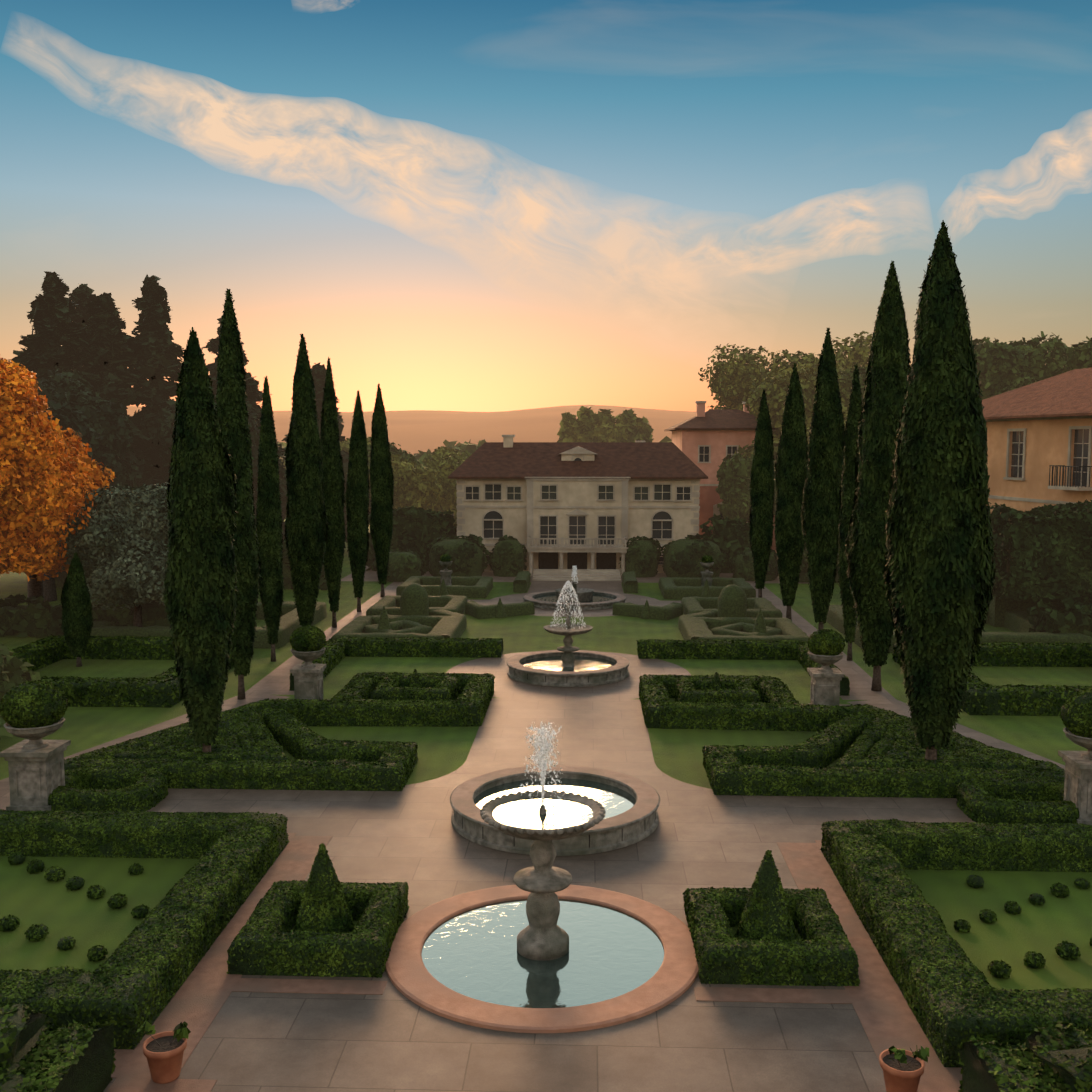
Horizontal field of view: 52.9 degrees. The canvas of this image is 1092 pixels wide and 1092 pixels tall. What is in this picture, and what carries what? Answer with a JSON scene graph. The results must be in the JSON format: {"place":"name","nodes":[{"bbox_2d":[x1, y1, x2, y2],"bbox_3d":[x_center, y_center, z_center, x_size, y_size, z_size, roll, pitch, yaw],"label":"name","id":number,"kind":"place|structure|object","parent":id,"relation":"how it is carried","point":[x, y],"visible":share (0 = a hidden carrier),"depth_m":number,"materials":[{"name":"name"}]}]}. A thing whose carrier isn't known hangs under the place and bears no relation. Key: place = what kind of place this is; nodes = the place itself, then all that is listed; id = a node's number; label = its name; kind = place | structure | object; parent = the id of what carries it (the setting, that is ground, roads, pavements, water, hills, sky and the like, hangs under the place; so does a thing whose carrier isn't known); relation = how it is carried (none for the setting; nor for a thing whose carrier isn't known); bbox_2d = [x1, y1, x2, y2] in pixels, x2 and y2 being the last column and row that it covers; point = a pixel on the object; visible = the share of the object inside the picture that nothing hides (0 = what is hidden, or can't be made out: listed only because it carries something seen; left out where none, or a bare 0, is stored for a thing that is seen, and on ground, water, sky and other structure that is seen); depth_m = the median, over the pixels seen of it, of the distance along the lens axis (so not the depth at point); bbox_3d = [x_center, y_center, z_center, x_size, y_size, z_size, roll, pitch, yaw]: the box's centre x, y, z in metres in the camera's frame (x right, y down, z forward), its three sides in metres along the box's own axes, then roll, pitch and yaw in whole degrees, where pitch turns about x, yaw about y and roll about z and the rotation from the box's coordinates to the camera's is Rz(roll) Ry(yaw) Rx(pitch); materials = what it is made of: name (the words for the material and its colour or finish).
{"place":"outdoors","nodes":[
{"label":"outdoors","id":0,"kind":"place"},
{"bbox_2d":[126,405,695,454],"bbox_3d":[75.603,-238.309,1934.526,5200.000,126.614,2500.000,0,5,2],"label":"hills","id":1,"kind":"structure","parent":0,"point":[413,431],"depth_m":1014.31,"materials":[{"name":"brown"}]},
{"bbox_2d":[0,566,1064,1091],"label":"paving","id":2,"kind":"structure","parent":0,"point":[392,1038],"depth_m":20.45,"materials":[{"name":"beige stone"}]},
{"bbox_2d":[0,717,70,810],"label":"pedestal urn","id":3,"kind":"object","parent":2,"relation":"on","point":[36,768],"visible":0.88,"depth_m":23.77,"materials":[{"name":"stone"}]},
{"bbox_2d":[290,647,326,699],"bbox_3d":[-7.187,4.048,33.268,1.058,1.900,1.058,0,5,2],"label":"pedestal urn","id":4,"kind":"object","parent":2,"relation":"on","point":[308,678],"visible":0.75,"depth_m":32.93,"materials":[{"name":"stone"}]},
{"bbox_2d":[106,833,961,1091],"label":"stone bands","id":5,"kind":"object","parent":2,"relation":"on","point":[875,998],"visible":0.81,"depth_m":16.26,"materials":[{"name":"brown stone"}]},
{"bbox_2d":[143,1031,186,1083],"bbox_3d":[-4.872,6.572,14.065,0.539,0.460,0.539,0,5,2],"label":"pot","id":6,"kind":"object","parent":5,"relation":"on","point":[164,1067],"visible":0.73,"depth_m":13.90,"materials":[{"name":"ceramic"}]},
{"bbox_2d":[146,1036,183,1052],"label":"potting soil","id":7,"kind":"structure","parent":6,"relation":"in","point":[164,1042],"depth_m":14.07,"materials":[{"name":"brown soil"}]},
{"bbox_2d":[879,1048,924,1091],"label":"pot","id":8,"kind":"object","parent":5,"relation":"on","point":[895,1080],"visible":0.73,"depth_m":13.47,"materials":[{"name":"ceramic"}]},
{"bbox_2d":[882,1054,921,1070],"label":"potting soil","id":9,"kind":"structure","parent":8,"relation":"in","point":[914,1064],"depth_m":13.62,"materials":[{"name":"brown soil"}]},
{"bbox_2d":[385,885,698,1032],"bbox_3d":[-0.049,6.569,17.645,5.040,0.320,5.040,0,5,2],"label":"pool rim","id":10,"kind":"object","parent":2,"relation":"on","point":[415,981],"visible":0.79,"depth_m":16.54,"materials":[{"name":"stone"}]},
{"bbox_2d":[450,771,659,855],"bbox_3d":[0.194,5.648,23.781,4.540,0.500,4.540,0,5,2],"label":"basin","id":11,"kind":"object","parent":2,"relation":"on","point":[610,838],"visible":0.46,"depth_m":22.16,"materials":[{"name":"stone"}]},
{"bbox_2d":[474,778,635,818],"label":"basin water","id":12,"kind":"structure","parent":11,"relation":"in","point":[613,801],"depth_m":24.57,"materials":[{"name":"grey liquid"}]},
{"bbox_2d":[451,765,658,829],"bbox_3d":[0.194,5.396,23.757,4.470,0.001,4.470,0,5,2],"label":"basin rim","id":13,"kind":"object","parent":11,"relation":"on","point":[644,805],"visible":0.85,"depth_m":23.96,"materials":[{"name":"stone"}]},
{"bbox_2d":[462,812,655,847],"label":"basin wall joints","id":14,"kind":"object","parent":11,"relation":"attached to","point":[551,840],"visible":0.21,"depth_m":22.07,"materials":[{"name":"stone"}]},
{"bbox_2d":[506,652,629,686],"bbox_3d":[0.777,4.272,38.605,4.340,0.450,4.340,0,5,2],"label":"basin","id":15,"kind":"object","parent":2,"relation":"on","point":[571,680],"visible":0.69,"depth_m":36.91,"materials":[{"name":"stone"}]},
{"bbox_2d":[520,656,615,670],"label":"basin water","id":16,"kind":"structure","parent":15,"relation":"in","point":[554,663],"depth_m":38.94,"materials":[{"name":"grey liquid"}]},
{"bbox_2d":[543,604,592,666],"bbox_3d":[0.777,3.221,38.506,1.751,2.360,1.751,0,5,2],"label":"fountain tazza","id":17,"kind":"object","parent":16,"relation":"in","point":[568,656],"visible":0.92,"depth_m":38.39,"materials":[{"name":"stone"}]},
{"bbox_2d":[507,650,628,673],"bbox_3d":[0.777,4.045,38.584,4.270,0.001,4.270,0,5,2],"label":"basin rim","id":18,"kind":"object","parent":15,"relation":"attached to","point":[513,661],"visible":0.92,"depth_m":38.17,"materials":[{"name":"grey stone"}]},
{"bbox_2d":[523,592,625,610],"bbox_3d":[1.446,2.728,55.623,5.240,0.320,5.240,0,5,2],"label":"basin","id":19,"kind":"object","parent":2,"relation":"on","point":[583,607],"visible":0.33,"depth_m":53.47,"materials":[{"name":"stone"}]},
{"bbox_2d":[534,594,615,602],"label":"basin water","id":20,"kind":"structure","parent":19,"relation":"in","point":[553,598],"depth_m":55.83,"materials":[{"name":"grey liquid"}]},
{"bbox_2d":[555,581,593,601],"bbox_3d":[1.446,2.290,55.581,2.000,1.000,2.000,0,5,2],"label":"fountain","id":21,"kind":"object","parent":20,"relation":"in","point":[584,594],"visible":0.69,"depth_m":55.07,"materials":[{"name":"stone"}]},
{"bbox_2d":[519,566,585,818],"bbox_3d":[0.694,2.360,36.321,1.252,2.719,38.840,0,5,2],"label":"fountain spray","id":22,"kind":"object","parent":21,"relation":"on","point":[544,749],"visible":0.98,"depth_m":17.37,"materials":[{"name":"white liquid"}]},
{"bbox_2d":[524,590,625,603],"bbox_3d":[1.446,2.566,55.607,5.170,0.001,5.170,0,5,2],"label":"basin rim","id":23,"kind":"object","parent":19,"relation":"on","point":[618,598],"visible":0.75,"depth_m":54.96,"materials":[{"name":"stone"}]},
{"bbox_2d":[455,435,700,580],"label":"villa","id":24,"kind":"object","parent":2,"relation":"on","point":[562,574],"depth_m":67.71,"materials":[{"name":"beige stone"}]},
{"bbox_2d":[807,651,843,705],"bbox_3d":[8.302,4.105,32.664,1.058,1.900,1.058,0,5,2],"label":"pedestal urn","id":25,"kind":"object","parent":2,"relation":"on","point":[825,684],"visible":0.83,"depth_m":32.33,"materials":[{"name":"stone"}]},
{"bbox_2d":[1058,727,1091,825],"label":"pedestal urn","id":26,"kind":"object","parent":2,"relation":"on","point":[1078,781],"visible":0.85,"depth_m":22.98,"materials":[{"name":"stone"}]},
{"bbox_2d":[421,899,663,1007],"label":"pool water","id":27,"kind":"structure","parent":0,"point":[475,954],"depth_m":17.29,"materials":[{"name":"teal liquid"}]},
{"bbox_2d":[480,790,605,960],"bbox_3d":[-0.049,5.295,17.524,2.000,2.380,1.984,0,5,2],"label":"tiered fountain","id":28,"kind":"object","parent":27,"relation":"on","point":[542,936],"visible":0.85,"depth_m":17.34,"materials":[{"name":"stone"}]},
{"bbox_2d":[493,797,592,828],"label":"fountain bowl water","id":29,"kind":"structure","parent":28,"relation":"on","point":[514,814],"depth_m":17.37,"materials":[{"name":"grey liquid"}]},
{"bbox_2d":[0,519,1091,791],"bbox_3d":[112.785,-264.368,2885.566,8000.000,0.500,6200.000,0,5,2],"label":"ground","id":30,"kind":"structure","parent":0,"point":[444,751],"depth_m":38.19,"materials":[{"name":"green plant"}]},
{"bbox_2d":[439,561,452,585],"bbox_3d":[-5.549,1.610,60.919,0.756,1.550,0.756,0,5,2],"label":"pedestal urn","id":31,"kind":"object","parent":30,"relation":"on","point":[445,573],"visible":0.77,"depth_m":60.67,"materials":[{"name":"stone"}]},
{"bbox_2d":[60,220,996,749],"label":"cypress trees","id":32,"kind":"object","parent":30,"relation":"on","point":[214,538],"visible":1,"depth_m":33.82,"materials":[{"name":"green plant"}]},
{"bbox_2d":[7,320,1076,1065],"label":"tree trunks","id":33,"kind":"object","parent":30,"relation":"on","point":[45,588],"visible":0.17,"depth_m":45.25,"materials":[{"name":"brown plant"}]},
{"bbox_2d":[0,357,114,581],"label":"autumn tree","id":34,"kind":"object","parent":33,"relation":"attached to","point":[49,478],"visible":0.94,"depth_m":40.62,"materials":[{"name":"orange plant"}]},
{"bbox_2d":[47,482,169,610],"bbox_3d":[-17.008,0.015,44.695,5.955,5.157,6.014,0,5,2],"label":"olive tree foliage","id":35,"kind":"object","parent":33,"relation":"attached to","point":[120,542],"visible":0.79,"depth_m":43.39,"materials":[{"name":"green plant"}]},
{"bbox_2d":[0,271,370,569],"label":"trees","id":36,"kind":"object","parent":33,"relation":"attached to","point":[89,394],"visible":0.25,"depth_m":63.06,"materials":[{"name":"green plant"}]},
{"bbox_2d":[66,278,984,745],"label":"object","id":37,"kind":"object","parent":33,"relation":"attached to","point":[752,524],"visible":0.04,"depth_m":34.58,"materials":[{"name":"green plant"}]},
{"bbox_2d":[0,856,1091,990],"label":"lawn panels","id":38,"kind":"object","parent":30,"relation":"on","point":[58,909],"depth_m":19.00,"materials":[{"name":"green plant"}]},
{"bbox_2d":[0,554,1091,1091],"bbox_3d":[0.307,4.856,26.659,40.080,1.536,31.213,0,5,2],"label":"hedges","id":39,"kind":"object","parent":30,"relation":"on","point":[90,1070],"visible":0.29,"depth_m":21.19,"materials":[{"name":"green plant"}]},
{"bbox_2d":[0,499,1091,637],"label":"hedge","id":40,"kind":"object","parent":30,"relation":"on","point":[1068,593],"visible":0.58,"depth_m":46.05,"materials":[{"name":"green plant"}]},
{"bbox_2d":[0,331,1091,748],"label":"green tree foliage","id":41,"kind":"object","parent":30,"relation":"on","point":[1006,367],"visible":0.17,"depth_m":73.10,"materials":[{"name":"green plant"}]},
{"bbox_2d":[1,556,1091,977],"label":"topiary shrubs","id":42,"kind":"object","parent":30,"relation":"on","point":[773,896],"visible":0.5,"depth_m":17.87,"materials":[{"name":"green plant"}]},
{"bbox_2d":[278,331,872,527],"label":"foliage","id":43,"kind":"object","parent":30,"relation":"on","point":[747,378],"visible":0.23,"depth_m":87.36,"materials":[{"name":"green plant"}]},
{"bbox_2d":[90,538,1091,652],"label":"hedges","id":44,"kind":"object","parent":30,"relation":"on","point":[418,605],"visible":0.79,"depth_m":49.14,"materials":[{"name":"green plant"}]},
{"bbox_2d":[700,562,713,585],"bbox_3d":[8.840,1.663,60.358,0.756,1.550,0.756,0,5,2],"label":"pedestal urn","id":45,"kind":"object","parent":30,"relation":"on","point":[707,574],"visible":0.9,"depth_m":60.11,"materials":[{"name":"stone"}]},
{"bbox_2d":[699,486,776,552],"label":"pink house lower walls","id":46,"kind":"structure","parent":30,"relation":"on","point":[709,497],"depth_m":79.50,"materials":[{"name":"paint"}]},
{"bbox_2d":[986,418,1091,512],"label":"house walls","id":47,"kind":"structure","parent":30,"relation":"on","point":[1046,443],"depth_m":53.46,"materials":[{"name":"paint"}]},
{"bbox_2d":[982,368,1091,419],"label":"house roof","id":48,"kind":"structure","parent":47,"relation":"on","point":[1067,394],"depth_m":55.12,"materials":[{"name":"brown tile"}]},
{"bbox_2d":[986,416,1091,503],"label":"house trim","id":49,"kind":"structure","parent":47,"relation":"attached to","point":[1074,488],"depth_m":52.00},
{"bbox_2d":[1049,465,1091,486],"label":"balcony rail","id":50,"kind":"object","parent":49,"relation":"on","point":[1056,467],"visible":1,"depth_m":49.95,"materials":[{"name":"black metal"}]},
{"bbox_2d":[1011,429,1088,486],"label":"windows","id":51,"kind":"structure","parent":47,"relation":"in","point":[1078,437],"depth_m":50.63,"materials":[{"name":"glass"}]},
{"bbox_2d":[0,0,1091,411],"label":"sky","id":52,"kind":"structure","parent":0,"point":[453,205],"materials":[{"name":"blue"}]},
{"bbox_2d":[457,437,698,573],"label":"villa walls","id":53,"kind":"structure","parent":0,"point":[577,493],"depth_m":68.03,"materials":[{"name":"beige paint"}]},
{"bbox_2d":[539,552,615,568],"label":"portico openings","id":54,"kind":"object","parent":53,"relation":"in","point":[548,560],"visible":0.07,"depth_m":68.86,"materials":[{"name":"black"}]},
{"bbox_2d":[448,442,707,478],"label":"roof","id":55,"kind":"structure","parent":53,"relation":"on","point":[632,460],"depth_m":69.51,"materials":[{"name":"brown tile"}]},
{"bbox_2d":[466,458,689,563],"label":"windows","id":56,"kind":"structure","parent":53,"relation":"in","point":[498,525],"depth_m":68.10,"materials":[{"name":"glass"}]},
{"bbox_2d":[672,403,776,483],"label":"pink house walls","id":57,"kind":"structure","parent":0,"point":[686,442],"depth_m":79.12,"materials":[{"name":"pink paint"}]},
{"bbox_2d":[699,447,736,519],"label":"windows","id":58,"kind":"structure","parent":57,"relation":"in","point":[703,454],"depth_m":79.30,"materials":[{"name":"glass"}]},
{"bbox_2d":[664,409,775,430],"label":"roof","id":59,"kind":"structure","parent":57,"relation":"on","point":[724,419],"depth_m":80.20,"materials":[{"name":"brown tile"}]},
{"bbox_2d":[695,401,747,522],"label":"building trim","id":60,"kind":"structure","parent":57,"relation":"attached to","point":[716,511],"depth_m":79.19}
]}

